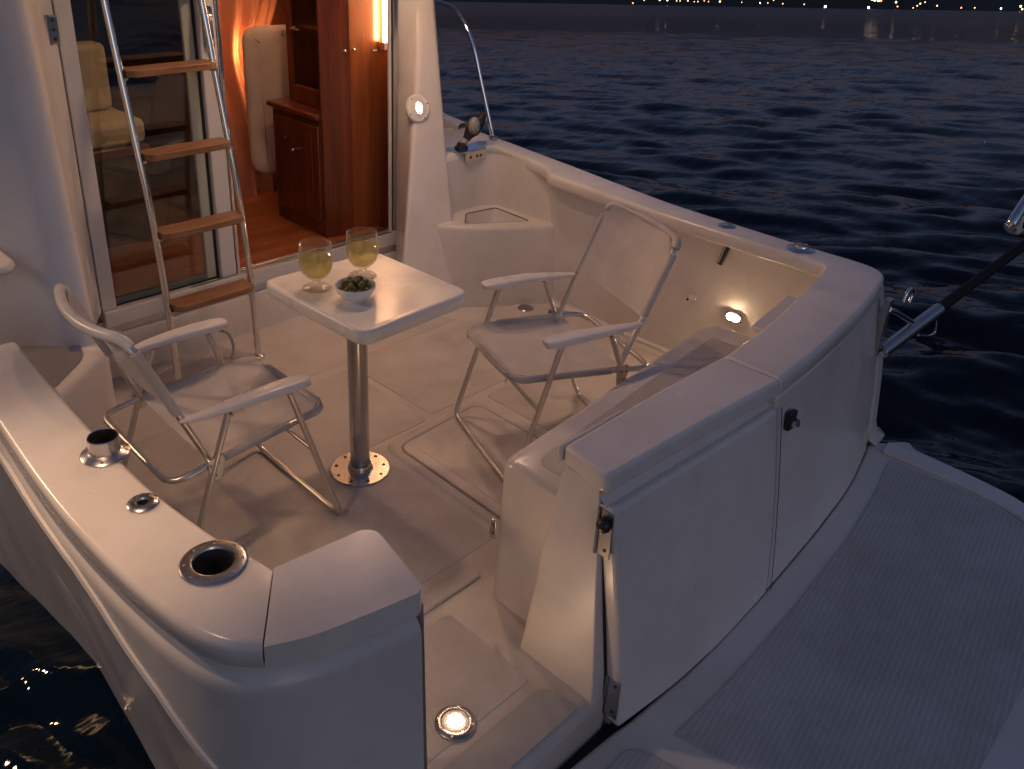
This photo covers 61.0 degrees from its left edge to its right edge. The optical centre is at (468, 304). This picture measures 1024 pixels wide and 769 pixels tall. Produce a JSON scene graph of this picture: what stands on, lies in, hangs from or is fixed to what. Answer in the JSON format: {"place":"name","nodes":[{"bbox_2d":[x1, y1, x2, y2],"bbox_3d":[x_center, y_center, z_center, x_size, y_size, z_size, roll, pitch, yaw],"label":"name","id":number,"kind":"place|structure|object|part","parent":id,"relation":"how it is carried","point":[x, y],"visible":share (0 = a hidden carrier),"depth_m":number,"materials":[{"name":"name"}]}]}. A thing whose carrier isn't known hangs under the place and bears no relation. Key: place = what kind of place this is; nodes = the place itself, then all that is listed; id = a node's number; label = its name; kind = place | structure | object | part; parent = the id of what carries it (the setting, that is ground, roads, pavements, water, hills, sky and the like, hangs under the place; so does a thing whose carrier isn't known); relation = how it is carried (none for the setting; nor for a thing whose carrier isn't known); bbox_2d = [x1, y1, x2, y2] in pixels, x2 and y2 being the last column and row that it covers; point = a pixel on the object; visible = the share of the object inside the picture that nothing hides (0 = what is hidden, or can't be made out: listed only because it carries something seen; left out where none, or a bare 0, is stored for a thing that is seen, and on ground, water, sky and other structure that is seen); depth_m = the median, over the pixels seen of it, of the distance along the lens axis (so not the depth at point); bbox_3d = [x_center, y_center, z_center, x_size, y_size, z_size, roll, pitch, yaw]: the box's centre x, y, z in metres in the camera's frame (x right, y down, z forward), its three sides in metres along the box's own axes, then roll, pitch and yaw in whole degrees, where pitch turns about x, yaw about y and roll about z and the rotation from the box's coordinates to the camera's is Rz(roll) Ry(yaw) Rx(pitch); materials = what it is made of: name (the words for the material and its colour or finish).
{"place":"outdoors","nodes":[
{"label":"outdoors","id":0,"kind":"place"},
{"bbox_2d":[0,2,1023,768],"bbox_3d":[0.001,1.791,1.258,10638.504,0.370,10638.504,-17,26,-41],"label":"water","id":1,"kind":"structure","parent":0,"point":[888,144],"depth_m":13.27,"materials":[{"name":"blue liquid"}]},
{"bbox_2d":[0,0,1023,768],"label":"motor yacht","id":2,"kind":"object","parent":1,"relation":"on","point":[720,532],"visible":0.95,"depth_m":2.65,"materials":[{"name":"white plastic"}]},
{"bbox_2d":[76,40,151,247],"bbox_3d":[-2.130,-0.713,4.053,1.040,0.930,0.630,-21,33,-40],"label":"settee","id":3,"kind":"object","parent":2,"relation":"on","point":[124,213],"visible":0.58,"depth_m":4.15,"materials":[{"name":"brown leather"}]},
{"bbox_2d":[115,0,240,305],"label":"sliding door","id":4,"kind":"structure","parent":2,"relation":"in","point":[214,182],"depth_m":3.61,"materials":[{"name":"white metal"}]},
{"bbox_2d":[100,0,264,380],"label":"ladder","id":5,"kind":"object","parent":2,"relation":"on","point":[205,297],"visible":0.98,"depth_m":3.38,"materials":[{"name":"silver metal"}]},
{"bbox_2d":[54,284,340,529],"bbox_3d":[-0.811,0.314,2.626,0.660,0.843,0.554,-20,33,-39],"label":"folding chair","id":6,"kind":"object","parent":2,"relation":"on","point":[216,417],"visible":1,"depth_m":2.61,"materials":[{"name":"white fabric"}]},
{"bbox_2d":[218,0,277,195],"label":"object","id":7,"kind":"object","parent":2,"relation":"hanging from","point":[237,18],"visible":0.27,"depth_m":4.78,"materials":[{"name":"orange fabric"}]},
{"bbox_2d":[242,25,289,173],"bbox_3d":[-1.074,-1.115,4.763,0.282,0.800,0.125,-21,33,-40],"label":"upholstered panel","id":8,"kind":"object","parent":2,"relation":"on","point":[265,59],"visible":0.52,"depth_m":4.68,"materials":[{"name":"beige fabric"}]},
{"bbox_2d":[266,0,388,237],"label":"cabinet","id":9,"kind":"object","parent":2,"relation":"on","point":[330,117],"visible":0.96,"depth_m":4.38,"materials":[{"name":"brown wood"}]},
{"bbox_3d":[-0.882,-0.705,4.465,0.005,0.390,0.280,-21,33,-40],"label":"door panel","id":10,"kind":"part","parent":9,"relation":"part of","materials":[{"name":"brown wood"}]},
{"bbox_3d":[-0.876,-0.707,4.471,0.013,0.490,0.380,-21,33,-40],"label":"cupboard door","id":11,"kind":"part","parent":9,"relation":"part of","materials":[{"name":"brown wood"}]},
{"bbox_3d":[-0.784,-1.533,4.140,0.060,1.168,0.380,-21,33,-40],"label":"upper door","id":12,"kind":"part","parent":9,"relation":"part of","materials":[{"name":"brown wood"}]},
{"bbox_2d":[377,0,386,49],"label":"strip lamp","id":13,"kind":"object","parent":9,"relation":"attached to","point":[381,45],"visible":0.73,"depth_m":4.22,"materials":[{"name":"silver metal"}]},
{"bbox_2d":[266,253,465,486],"bbox_3d":[-0.341,0.257,2.965,0.467,0.694,0.519,-21,33,-40],"label":"pedestal table","id":14,"kind":"object","parent":2,"relation":"on","point":[402,298],"visible":0.98,"depth_m":2.83,"materials":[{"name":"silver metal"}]},
{"bbox_2d":[335,276,375,302],"bbox_3d":[-0.354,-0.041,2.721,0.128,0.052,0.128,-21,33,-40],"label":"olive bowl","id":15,"kind":"object","parent":14,"relation":"on","point":[355,297],"visible":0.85,"depth_m":2.68,"materials":[{"name":"white ceramic"}]},
{"bbox_2d":[341,279,348,284],"bbox_3d":[-0.383,-0.070,2.704,0.027,0.019,0.020,7,26,0],"label":"olive","id":16,"kind":"object","parent":15,"relation":"in","point":[344,281],"visible":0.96,"depth_m":2.70,"materials":[{"name":"green food"}]},
{"bbox_2d":[348,283,353,288],"bbox_3d":[-0.364,-0.058,2.682,0.020,0.019,0.027,-25,21,3],"label":"olive","id":17,"kind":"object","parent":15,"relation":"in","point":[350,285],"visible":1,"depth_m":2.67,"materials":[{"name":"green food"}]},
{"bbox_2d":[354,278,360,284],"bbox_3d":[-0.345,-0.072,2.698,0.020,0.019,0.027,-36,-4,-42],"label":"olive","id":18,"kind":"object","parent":15,"relation":"in","point":[357,281],"visible":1,"depth_m":2.69,"materials":[{"name":"green food"}]},
{"bbox_2d":[358,281,364,287],"bbox_3d":[-0.332,-0.061,2.688,0.020,0.019,0.027,34,36,13],"label":"olive","id":19,"kind":"object","parent":15,"relation":"in","point":[361,284],"visible":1,"depth_m":2.68,"materials":[{"name":"green food"}]},
{"bbox_2d":[455,112,486,149],"bbox_3d":[0.018,-0.870,4.331,0.186,0.170,0.096,-21,33,-40],"label":"swivel fitting","id":20,"kind":"object","parent":2,"relation":"on","point":[474,126],"visible":1,"depth_m":4.31,"materials":[{"name":"black plastic"}]},
{"bbox_2d":[454,202,680,481],"bbox_3d":[0.354,0.114,3.145,0.660,0.843,0.554,-9,27,-22],"label":"folding chair","id":21,"kind":"object","parent":2,"relation":"on","point":[627,258],"visible":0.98,"depth_m":3.10,"materials":[{"name":"white fabric"}]},
{"bbox_2d":[593,407,799,725],"bbox_3d":[0.618,0.692,2.348,0.868,0.723,0.086,-16,25,-39],"label":"stern door","id":22,"kind":"structure","parent":2,"relation":"in","point":[685,553],"depth_m":2.26,"materials":[{"name":"white plastic"}]},
{"bbox_2d":[875,239,1023,357],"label":"support pole","id":23,"kind":"object","parent":2,"relation":"attached to","point":[906,333],"visible":0.98,"depth_m":3.37,"materials":[{"name":"silver metal"}]},
{"bbox_2d":[1004,195,1023,237],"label":"davit hook","id":24,"kind":"object","parent":23,"relation":"attached to","point":[1014,223],"visible":1,"depth_m":3.60,"materials":[{"name":"silver metal"}]},
{"bbox_2d":[441,0,1023,11],"bbox_3d":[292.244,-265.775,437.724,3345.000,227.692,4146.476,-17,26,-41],"label":"hills","id":25,"kind":"structure","parent":0,"point":[991,5],"depth_m":1284.15,"materials":[{"name":"black"}]}
]}

